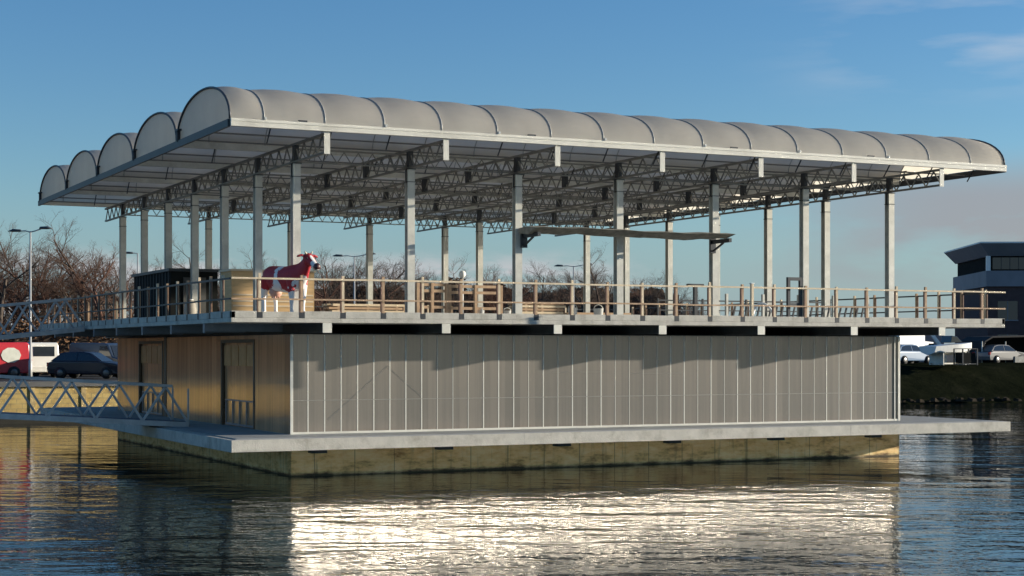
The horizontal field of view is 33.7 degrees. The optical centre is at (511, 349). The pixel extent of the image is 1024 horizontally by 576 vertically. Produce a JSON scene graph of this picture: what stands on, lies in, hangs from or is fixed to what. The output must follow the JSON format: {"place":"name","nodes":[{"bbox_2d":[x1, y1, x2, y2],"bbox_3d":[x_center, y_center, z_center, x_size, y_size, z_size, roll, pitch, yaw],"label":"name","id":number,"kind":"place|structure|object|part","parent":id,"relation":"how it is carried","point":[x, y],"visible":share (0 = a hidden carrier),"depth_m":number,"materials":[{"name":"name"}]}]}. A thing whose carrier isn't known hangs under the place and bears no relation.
{"place":"outdoors","nodes":[
{"label":"outdoors","id":0,"kind":"place"},
{"bbox_2d":[0,355,952,381],"bbox_3d":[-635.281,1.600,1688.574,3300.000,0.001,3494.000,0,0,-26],"label":"ground","id":1,"kind":"structure","parent":0,"point":[98,377],"depth_m":93.85,"materials":[{"name":"grey asphalt"}]},
{"bbox_2d":[0,230,10,281],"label":"bare tree","id":2,"kind":"object","parent":1,"relation":"on","point":[4,257],"visible":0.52,"depth_m":126.62,"materials":[{"name":"red plant"}]},
{"bbox_2d":[0,342,28,375],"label":"parked van","id":3,"kind":"object","parent":1,"relation":"on","point":[14,358],"visible":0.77,"depth_m":91.13,"materials":[{"name":"red paint"}]},
{"bbox_2d":[0,239,38,301],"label":"bare tree","id":4,"kind":"object","parent":1,"relation":"on","point":[11,266],"visible":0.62,"depth_m":119.58,"materials":[{"name":"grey plant"}]},
{"bbox_2d":[0,231,56,328],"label":"bare tree","id":5,"kind":"object","parent":1,"relation":"on","point":[2,293],"visible":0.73,"depth_m":112.81,"materials":[{"name":"brown plant"}]},
{"bbox_2d":[8,226,52,375],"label":"street lamp","id":6,"kind":"object","parent":1,"relation":"on","point":[30,318],"visible":0.97,"depth_m":87.95,"materials":[{"name":"metal"}]},
{"bbox_2d":[0,235,69,328],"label":"bare tree","id":7,"kind":"object","parent":1,"relation":"on","point":[10,294],"visible":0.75,"depth_m":114.50,"materials":[{"name":"red plant"}]},
{"bbox_2d":[0,220,73,327],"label":"bare tree","id":8,"kind":"object","parent":1,"relation":"on","point":[19,270],"visible":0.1,"depth_m":129.13,"materials":[{"name":"brown plant"}]},
{"bbox_2d":[1,244,74,328],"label":"bare tree","id":9,"kind":"object","parent":1,"relation":"on","point":[23,271],"visible":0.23,"depth_m":124.10,"materials":[{"name":"red plant"}]},
{"bbox_2d":[20,342,58,376],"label":"parked van","id":10,"kind":"object","parent":1,"relation":"on","point":[43,353],"visible":0.33,"depth_m":95.00,"materials":[{"name":"white paint"}]},
{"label":"rear window","id":11,"kind":"part","parent":10,"relation":"part of","materials":[{"name":"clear glass"}]},
{"bbox_2d":[2,243,92,324],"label":"bare tree","id":12,"kind":"object","parent":1,"relation":"on","point":[56,277],"visible":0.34,"depth_m":129.85,"materials":[{"name":"brown plant"}]},
{"bbox_2d":[0,320,120,374],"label":"beech hedge","id":13,"kind":"object","parent":1,"relation":"on","point":[64,343],"visible":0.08,"depth_m":104.09,"materials":[{"name":"brown plant"}]},
{"bbox_2d":[25,230,118,327],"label":"bare tree","id":14,"kind":"object","parent":1,"relation":"on","point":[73,267],"visible":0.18,"depth_m":131.44,"materials":[{"name":"red plant"}]},
{"bbox_2d":[13,210,133,322],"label":"bare tree","id":15,"kind":"object","parent":1,"relation":"on","point":[53,292],"visible":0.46,"depth_m":118.58,"materials":[{"name":"brown plant"}]},
{"bbox_2d":[47,352,117,378],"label":"parked car","id":16,"kind":"object","parent":1,"relation":"on","point":[71,365],"visible":0.69,"depth_m":91.31,"materials":[{"name":"blue paint"}]},
{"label":"side window","id":17,"kind":"part","parent":16,"relation":"part of","materials":[{"name":"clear glass"}]},
{"bbox_2d":[56,240,118,319],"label":"bare tree","id":18,"kind":"object","parent":1,"relation":"on","point":[87,272],"visible":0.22,"depth_m":130.68,"materials":[{"name":"red plant"}]},
{"bbox_2d":[69,343,117,376],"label":"parked van","id":19,"kind":"object","parent":1,"relation":"on","point":[109,350],"visible":0.16,"depth_m":98.17,"materials":[{"name":"blue paint"}]},
{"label":"side window","id":20,"kind":"part","parent":19,"relation":"part of","materials":[{"name":"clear glass"}]},
{"bbox_2d":[51,241,135,322],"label":"bare tree","id":21,"kind":"object","parent":1,"relation":"on","point":[93,290],"visible":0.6,"depth_m":114.91,"materials":[{"name":"red plant"}]},
{"bbox_2d":[57,252,163,320],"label":"bare tree","id":22,"kind":"object","parent":1,"relation":"on","point":[97,262],"visible":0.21,"depth_m":126.37,"materials":[{"name":"brown plant"}]},
{"bbox_2d":[90,264,133,315],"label":"bare tree","id":23,"kind":"object","parent":1,"relation":"on","point":[116,286],"visible":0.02,"depth_m":211.19,"materials":[{"name":"brown plant"}]},
{"bbox_2d":[126,252,137,272],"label":"street lamp","id":24,"kind":"object","parent":1,"relation":"on","point":[137,258],"visible":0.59,"depth_m":117.95,"materials":[{"name":"metal"}]},
{"bbox_2d":[95,264,174,319],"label":"bare tree","id":25,"kind":"object","parent":1,"relation":"on","point":[133,285],"visible":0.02,"depth_m":167.49,"materials":[{"name":"brown plant"}]},
{"bbox_2d":[116,255,183,310],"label":"bare tree","id":26,"kind":"object","parent":1,"relation":"on","point":[157,268],"visible":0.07,"depth_m":181.34,"materials":[{"name":"brown plant"}]},
{"bbox_2d":[155,236,219,311],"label":"bare tree","id":27,"kind":"object","parent":1,"relation":"on","point":[174,261],"visible":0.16,"depth_m":163.71,"materials":[{"name":"brown plant"}]},
{"bbox_2d":[237,248,269,268],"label":"bare tree","id":28,"kind":"object","parent":1,"relation":"on","point":[250,260],"visible":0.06,"depth_m":165.88,"materials":[{"name":"brown plant"}]},
{"bbox_2d":[262,259,323,287],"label":"bare tree","id":29,"kind":"object","parent":1,"relation":"on","point":[276,265],"visible":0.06,"depth_m":187.59,"materials":[{"name":"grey plant"}]},
{"bbox_2d":[314,268,342,308],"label":"bare tree","id":30,"kind":"object","parent":1,"relation":"on","point":[333,276],"visible":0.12,"depth_m":186.43,"materials":[{"name":"grey plant"}]},
{"bbox_2d":[311,266,347,310],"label":"bare tree","id":31,"kind":"object","parent":1,"relation":"on","point":[319,296],"visible":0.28,"depth_m":168.40,"materials":[{"name":"red plant"}]},
{"bbox_2d":[311,256,365,309],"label":"bare tree","id":32,"kind":"object","parent":1,"relation":"on","point":[338,293],"visible":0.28,"depth_m":189.35,"materials":[{"name":"grey plant"}]},
{"bbox_2d":[314,246,387,308],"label":"bare tree","id":33,"kind":"object","parent":1,"relation":"on","point":[321,256],"visible":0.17,"depth_m":199.93,"materials":[{"name":"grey plant"}]},
{"bbox_2d":[333,253,375,303],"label":"street lamp","id":34,"kind":"object","parent":1,"relation":"on","point":[337,255],"visible":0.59,"depth_m":115.95,"materials":[{"name":"metal"}]},
{"bbox_2d":[314,253,419,310],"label":"bare tree","id":35,"kind":"object","parent":1,"relation":"on","point":[374,293],"visible":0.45,"depth_m":180.96,"materials":[{"name":"brown plant"}]},
{"bbox_2d":[351,271,434,310],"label":"bare tree","id":36,"kind":"object","parent":1,"relation":"on","point":[387,292],"visible":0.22,"depth_m":172.60,"materials":[{"name":"brown plant"}]},
{"bbox_2d":[355,256,433,310],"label":"bare tree","id":37,"kind":"object","parent":1,"relation":"on","point":[378,291],"visible":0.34,"depth_m":181.03,"materials":[{"name":"red plant"}]},
{"bbox_2d":[363,266,437,312],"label":"bare tree","id":38,"kind":"object","parent":1,"relation":"on","point":[392,278],"visible":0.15,"depth_m":180.87,"materials":[{"name":"brown plant"}]},
{"bbox_2d":[404,271,448,311],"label":"bare tree","id":39,"kind":"object","parent":1,"relation":"on","point":[428,288],"visible":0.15,"depth_m":194.78,"materials":[{"name":"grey plant"}]},
{"bbox_2d":[388,264,469,311],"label":"bare tree","id":40,"kind":"object","parent":1,"relation":"on","point":[428,286],"visible":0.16,"depth_m":203.15,"materials":[{"name":"grey plant"}]},
{"bbox_2d":[415,282,453,312],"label":"bare tree","id":41,"kind":"object","parent":1,"relation":"on","point":[434,298],"visible":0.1,"depth_m":196.48,"materials":[{"name":"red plant"}]},
{"bbox_2d":[219,276,682,315],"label":"thicket","id":42,"kind":"object","parent":1,"relation":"on","point":[464,289],"visible":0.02,"depth_m":216.17,"materials":[{"name":"brown plant"}]},
{"bbox_2d":[415,273,492,312],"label":"bare tree","id":43,"kind":"object","parent":1,"relation":"on","point":[454,303],"visible":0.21,"depth_m":170.60,"materials":[{"name":"brown plant"}]},
{"bbox_2d":[434,255,483,312],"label":"bare tree","id":44,"kind":"object","parent":1,"relation":"on","point":[451,270],"visible":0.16,"depth_m":196.24,"materials":[{"name":"brown plant"}]},
{"bbox_2d":[464,264,510,313],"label":"bare tree","id":45,"kind":"object","parent":1,"relation":"on","point":[493,296],"visible":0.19,"depth_m":189.97,"materials":[{"name":"red plant"}]},
{"bbox_2d":[464,273,511,312],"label":"bare tree","id":46,"kind":"object","parent":1,"relation":"on","point":[491,297],"visible":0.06,"depth_m":205.82,"materials":[{"name":"red plant"}]},
{"bbox_2d":[452,267,541,313],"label":"bare tree","id":47,"kind":"object","parent":1,"relation":"on","point":[490,311],"visible":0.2,"depth_m":193.28,"materials":[{"name":"brown plant"}]},
{"bbox_2d":[475,268,539,313],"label":"bare tree","id":48,"kind":"object","parent":1,"relation":"on","point":[511,293],"visible":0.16,"depth_m":211.31,"materials":[{"name":"red plant"}]},
{"bbox_2d":[503,270,549,308],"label":"bare tree","id":49,"kind":"object","parent":1,"relation":"on","point":[510,291],"visible":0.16,"depth_m":211.73,"materials":[{"name":"red plant"}]},
{"bbox_2d":[504,261,577,314],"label":"bare tree","id":50,"kind":"object","parent":1,"relation":"on","point":[545,292],"visible":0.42,"depth_m":175.09,"materials":[{"name":"grey plant"}]},
{"bbox_2d":[546,269,601,314],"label":"bare tree","id":51,"kind":"object","parent":1,"relation":"on","point":[563,291],"visible":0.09,"depth_m":204.12,"materials":[{"name":"red plant"}]},
{"bbox_2d":[555,263,592,279],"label":"street lamp","id":52,"kind":"object","parent":1,"relation":"on","point":[571,266],"visible":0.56,"depth_m":129.96,"materials":[{"name":"metal"}]},
{"bbox_2d":[557,268,610,314],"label":"bare tree","id":53,"kind":"object","parent":1,"relation":"on","point":[591,281],"visible":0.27,"depth_m":180.06,"materials":[{"name":"brown plant"}]},
{"bbox_2d":[538,256,635,314],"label":"bare tree","id":54,"kind":"object","parent":1,"relation":"on","point":[592,289],"visible":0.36,"depth_m":170.80,"materials":[{"name":"brown plant"}]},
{"bbox_2d":[557,242,644,312],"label":"bare tree","id":55,"kind":"object","parent":1,"relation":"on","point":[597,293],"visible":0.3,"depth_m":177.89,"materials":[{"name":"brown plant"}]},
{"bbox_2d":[581,269,655,314],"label":"bare tree","id":56,"kind":"object","parent":1,"relation":"on","point":[609,288],"visible":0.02,"depth_m":190.74,"materials":[{"name":"brown plant"}]},
{"bbox_2d":[610,272,676,314],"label":"bare tree","id":57,"kind":"object","parent":1,"relation":"on","point":[655,292],"visible":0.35,"depth_m":194.81,"materials":[{"name":"brown plant"}]},
{"bbox_2d":[630,279,664,315],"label":"bare tree","id":58,"kind":"object","parent":1,"relation":"on","point":[648,311],"visible":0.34,"depth_m":168.09,"materials":[{"name":"red plant"}]},
{"bbox_2d":[630,280,699,315],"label":"bare tree","id":59,"kind":"object","parent":1,"relation":"on","point":[664,305],"visible":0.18,"depth_m":174.71,"materials":[{"name":"brown plant"}]},
{"bbox_2d":[660,283,705,314],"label":"bare tree","id":60,"kind":"object","parent":1,"relation":"on","point":[683,301],"visible":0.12,"depth_m":197.39,"materials":[{"name":"brown plant"}]},
{"bbox_2d":[673,293,705,314],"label":"bare tree","id":61,"kind":"object","parent":1,"relation":"on","point":[690,302],"visible":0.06,"depth_m":202.52,"materials":[{"name":"red plant"}]},
{"bbox_2d":[682,297,706,314],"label":"bare tree","id":62,"kind":"object","parent":1,"relation":"on","point":[691,308],"visible":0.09,"depth_m":203.17,"materials":[{"name":"red plant"}]},
{"bbox_2d":[0,402,1023,575],"bbox_3d":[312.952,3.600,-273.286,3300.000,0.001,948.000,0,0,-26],"label":"water","id":63,"kind":"structure","parent":0,"point":[77,499],"depth_m":36.78,"materials":[{"name":"blue liquid"}]},
{"bbox_2d":[0,381,117,423],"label":"quay wall","id":64,"kind":"structure","parent":63,"relation":"in","point":[18,403],"depth_m":82.09,"materials":[{"name":"concrete"}]},
{"bbox_2d":[38,86,1009,476],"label":"floating barn","id":65,"kind":"structure","parent":63,"relation":"on","point":[298,390],"depth_m":53.14,"materials":[{"name":"metal"}]},
{"bbox_2d":[0,375,188,426],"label":"footbridge","id":66,"kind":"object","parent":65,"relation":"on","point":[93,418],"visible":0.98,"depth_m":51.87,"materials":[{"name":"metal"}]},
{"bbox_2d":[138,341,162,415],"bbox_3d":[-13.313,1.055,62.439,0.130,2.710,3.700,0,0,-26],"label":"door","id":67,"kind":"structure","parent":65,"relation":"in","point":[150,354],"depth_m":62.64,"materials":[{"name":"metal"}]},
{"bbox_2d":[131,268,219,317],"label":"storage shed","id":68,"kind":"structure","parent":65,"relation":"on","point":[161,277],"depth_m":59.10,"materials":[{"name":"metal"}]},
{"bbox_2d":[183,277,205,314],"bbox_3d":[-11.047,-1.742,58.796,0.800,1.516,0.029,0,0,-26],"label":"door","id":69,"kind":"structure","parent":68,"relation":"in","point":[203,285],"depth_m":58.89,"materials":[{"name":"grey metal"}]},
{"bbox_2d":[184,299,196,313],"bbox_3d":[-10.896,-1.339,57.220,0.429,0.710,0.440,0,0,-26],"label":"deck bin","id":70,"kind":"object","parent":65,"relation":"on","point":[193,308],"visible":0.48,"depth_m":57.08,"materials":[{"name":"white paint"}]},
{"bbox_2d":[221,339,254,428],"bbox_3d":[-8.483,1.055,52.445,0.130,2.710,3.600,0,0,-26],"label":"door","id":71,"kind":"structure","parent":65,"relation":"in","point":[237,356],"depth_m":52.50,"materials":[{"name":"metal"}]},
{"bbox_2d":[218,269,316,311],"bbox_3d":[-7.867,-1.757,54.353,2.860,1.546,1.320,0,0,-26],"label":"clad box","id":72,"kind":"object","parent":65,"relation":"on","point":[238,288],"visible":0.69,"depth_m":53.49,"materials":[{"name":"beige wood"}]},
{"bbox_2d":[261,251,320,311],"bbox_3d":[-6.123,-1.837,46.897,0.720,1.703,2.747,0,0,-40],"label":"cow statue","id":73,"kind":"object","parent":65,"relation":"on","point":[275,288],"visible":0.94,"depth_m":46.68,"materials":[{"name":"paint"}]},
{"bbox_2d":[322,304,403,311],"bbox_3d":[-5.125,-1.259,57.789,2.772,0.550,1.000,0,0,-26],"label":"timber stack","id":74,"kind":"object","parent":65,"relation":"on","point":[358,307],"visible":0.4,"depth_m":57.32,"materials":[{"name":"beige wood"}]},
{"bbox_2d":[416,283,447,312],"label":"timber gate","id":75,"kind":"structure","parent":65,"relation":"on","point":[431,307],"depth_m":54.00,"materials":[{"name":"beige wood"}]},
{"bbox_2d":[459,271,465,278],"bbox_3d":[-1.762,-1.889,60.000,0.260,1.810,0.260,0,0,-26],"label":"globe lamp","id":76,"kind":"object","parent":65,"relation":"on","point":[462,274],"visible":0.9,"depth_m":59.91,"materials":[{"name":"glass"}]},
{"bbox_2d":[448,285,502,313],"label":"timber gate","id":77,"kind":"structure","parent":65,"relation":"on","point":[474,292],"depth_m":55.74,"materials":[{"name":"beige wood"}]},
{"bbox_2d":[477,305,483,312],"bbox_3d":[-1.061,-1.230,56.000,0.334,0.491,0.336,0,0,-26],"label":"bucket","id":78,"kind":"object","parent":65,"relation":"on","point":[480,311],"visible":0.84,"depth_m":55.87,"materials":[{"name":"white paint"}]},
{"bbox_2d":[506,303,565,314],"bbox_3d":[0.825,-1.314,59.554,1.917,0.660,1.000,0,0,-26],"label":"timber stack","id":79,"kind":"object","parent":65,"relation":"on","point":[554,309],"visible":0.36,"depth_m":59.19,"materials":[{"name":"beige wood"}]},
{"bbox_2d":[563,312,630,314],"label":"timber stack","id":80,"kind":"object","parent":65,"relation":"on","point":[583,313],"visible":0.09,"depth_m":65.69,"materials":[{"name":"beige wood"}]},
{"bbox_2d":[593,304,602,314],"bbox_3d":[2.967,-1.262,58.000,0.376,0.555,0.381,0,0,-26],"label":"bucket","id":81,"kind":"object","parent":65,"relation":"on","point":[598,311],"visible":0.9,"depth_m":57.86,"materials":[{"name":"white paint"}]},
{"bbox_2d":[519,226,734,252],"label":"work platform","id":82,"kind":"structure","parent":65,"relation":"attached to","point":[526,232],"depth_m":52.09,"materials":[{"name":"metal"}]},
{"bbox_2d":[686,284,703,314],"bbox_3d":[6.183,-1.594,57.000,0.600,1.220,0.160,0,0,-26],"label":"post","id":83,"kind":"object","parent":65,"relation":"on","point":[695,299],"visible":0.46,"depth_m":56.95,"materials":[{"name":"metal"}]},
{"bbox_2d":[657,298,831,316],"bbox_3d":[8.724,-1.417,62.816,7.700,0.866,0.060,0,0,-26],"label":"fence","id":84,"kind":"object","parent":65,"relation":"on","point":[702,301],"visible":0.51,"depth_m":62.31,"materials":[{"name":"wood"}]},
{"bbox_2d":[749,283,754,315],"bbox_3d":[7.106,-1.472,50.000,0.120,0.975,0.120,0,0,-26],"label":"pale post","id":85,"kind":"object","parent":65,"relation":"on","point":[751,299],"visible":1,"depth_m":49.96,"materials":[{"name":"white metal"}]},
{"bbox_2d":[754,302,771,312],"bbox_3d":[8.386,-1.293,56.493,0.984,0.568,0.220,0,0,-19],"label":"water hose","id":86,"kind":"object","parent":65,"relation":"on","point":[762,303],"visible":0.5,"depth_m":56.49,"materials":[{"name":"white paint"}]},
{"bbox_2d":[786,277,802,316],"bbox_3d":[8.863,-1.619,53.000,0.550,1.270,0.100,0,0,-26],"label":"stall frame","id":87,"kind":"object","parent":65,"relation":"on","point":[800,294],"visible":1,"depth_m":52.99,"materials":[{"name":"metal"}]},
{"bbox_2d":[725,294,869,316],"bbox_3d":[9.982,-1.434,58.708,6.054,0.900,0.100,0,0,-26],"label":"feed barrier","id":88,"kind":"object","parent":65,"relation":"on","point":[727,309],"visible":0.38,"depth_m":58.55,"materials":[{"name":"metal"}]},
{"bbox_2d":[0,0,1023,343],"label":"sky","id":89,"kind":"structure","parent":0,"point":[75,75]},
{"bbox_2d":[833,335,943,361],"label":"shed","id":90,"kind":"structure","parent":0,"point":[928,338],"depth_m":210.00,"materials":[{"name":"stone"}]},
{"bbox_2d":[900,362,1023,403],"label":"grass bank","id":91,"kind":"structure","parent":0,"point":[986,381],"depth_m":116.97,"materials":[{"name":"green plant"}]},
{"bbox_2d":[900,344,928,363],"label":"parked car","id":92,"kind":"object","parent":91,"relation":"on","point":[910,353],"visible":0.4,"depth_m":123.10,"materials":[{"name":"white paint"}]},
{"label":"side window","id":93,"kind":"part","parent":92,"relation":"part of","materials":[{"name":"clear glass"}]},
{"bbox_2d":[897,335,933,362],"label":"box truck","id":94,"kind":"object","parent":91,"relation":"on","point":[918,340],"visible":0.11,"depth_m":130.29,"materials":[{"name":"white paint"}]},
{"bbox_2d":[930,335,946,364],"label":"davit crane","id":95,"kind":"object","parent":91,"relation":"on","point":[935,339],"visible":0.32,"depth_m":120.85,"materials":[{"name":"metal"}]},
{"bbox_2d":[919,336,971,364],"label":"motor boat","id":96,"kind":"object","parent":91,"relation":"on","point":[936,353],"visible":0.88,"depth_m":118.38,"materials":[{"name":"white paint"}]},
{"bbox_2d":[900,397,1021,402],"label":"shore stones","id":97,"kind":"object","parent":91,"relation":"on","point":[961,399],"visible":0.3,"depth_m":112.48,"materials":[{"name":"stone"}]},
{"bbox_2d":[953,348,977,364],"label":"wire crate","id":98,"kind":"object","parent":91,"relation":"on","point":[963,358],"visible":1,"depth_m":117.19,"materials":[{"name":"metal"}]},
{"bbox_2d":[960,335,1023,362],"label":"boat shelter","id":99,"kind":"object","parent":91,"relation":"on","point":[1016,342],"visible":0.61,"depth_m":132.72,"materials":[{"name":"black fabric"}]},
{"bbox_2d":[973,345,1023,362],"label":"parked car","id":100,"kind":"object","parent":91,"relation":"on","point":[998,353],"visible":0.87,"depth_m":129.90,"materials":[{"name":"silver metal"}]},
{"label":"side window","id":101,"kind":"part","parent":100,"relation":"part of","materials":[{"name":"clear glass"}]},
{"bbox_2d":[944,242,1023,342],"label":"office building","id":102,"kind":"structure","parent":0,"point":[993,266],"depth_m":172.24,"materials":[{"name":"metal"}]},
{"bbox_2d":[992,257,1023,268],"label":"window","id":103,"kind":"structure","parent":102,"relation":"in","point":[1011,262],"depth_m":172.20,"materials":[{"name":"grey glass"}]},
{"bbox_2d":[998,334,1017,335],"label":"window","id":104,"kind":"structure","parent":102,"relation":"in","point":[998,334],"depth_m":172.16,"materials":[{"name":"grey glass"}]},
{"bbox_2d":[998,301,1017,320],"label":"window","id":105,"kind":"structure","parent":102,"relation":"in","point":[1010,313],"depth_m":172.11,"materials":[{"name":"grey glass"}]},
{"bbox_3d":[-32.091,3.185,58.639,0.670,3.230,34.000,0,0,-26],"label":"quay wall","id":106,"kind":"object","parent":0,"visible":0},
{"bbox_2d":[0,298,84,339],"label":"footbridge","id":107,"kind":"object","parent":106,"relation":"on","point":[36,332],"visible":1,"depth_m":61.01,"materials":[{"name":"metal"}]}
]}

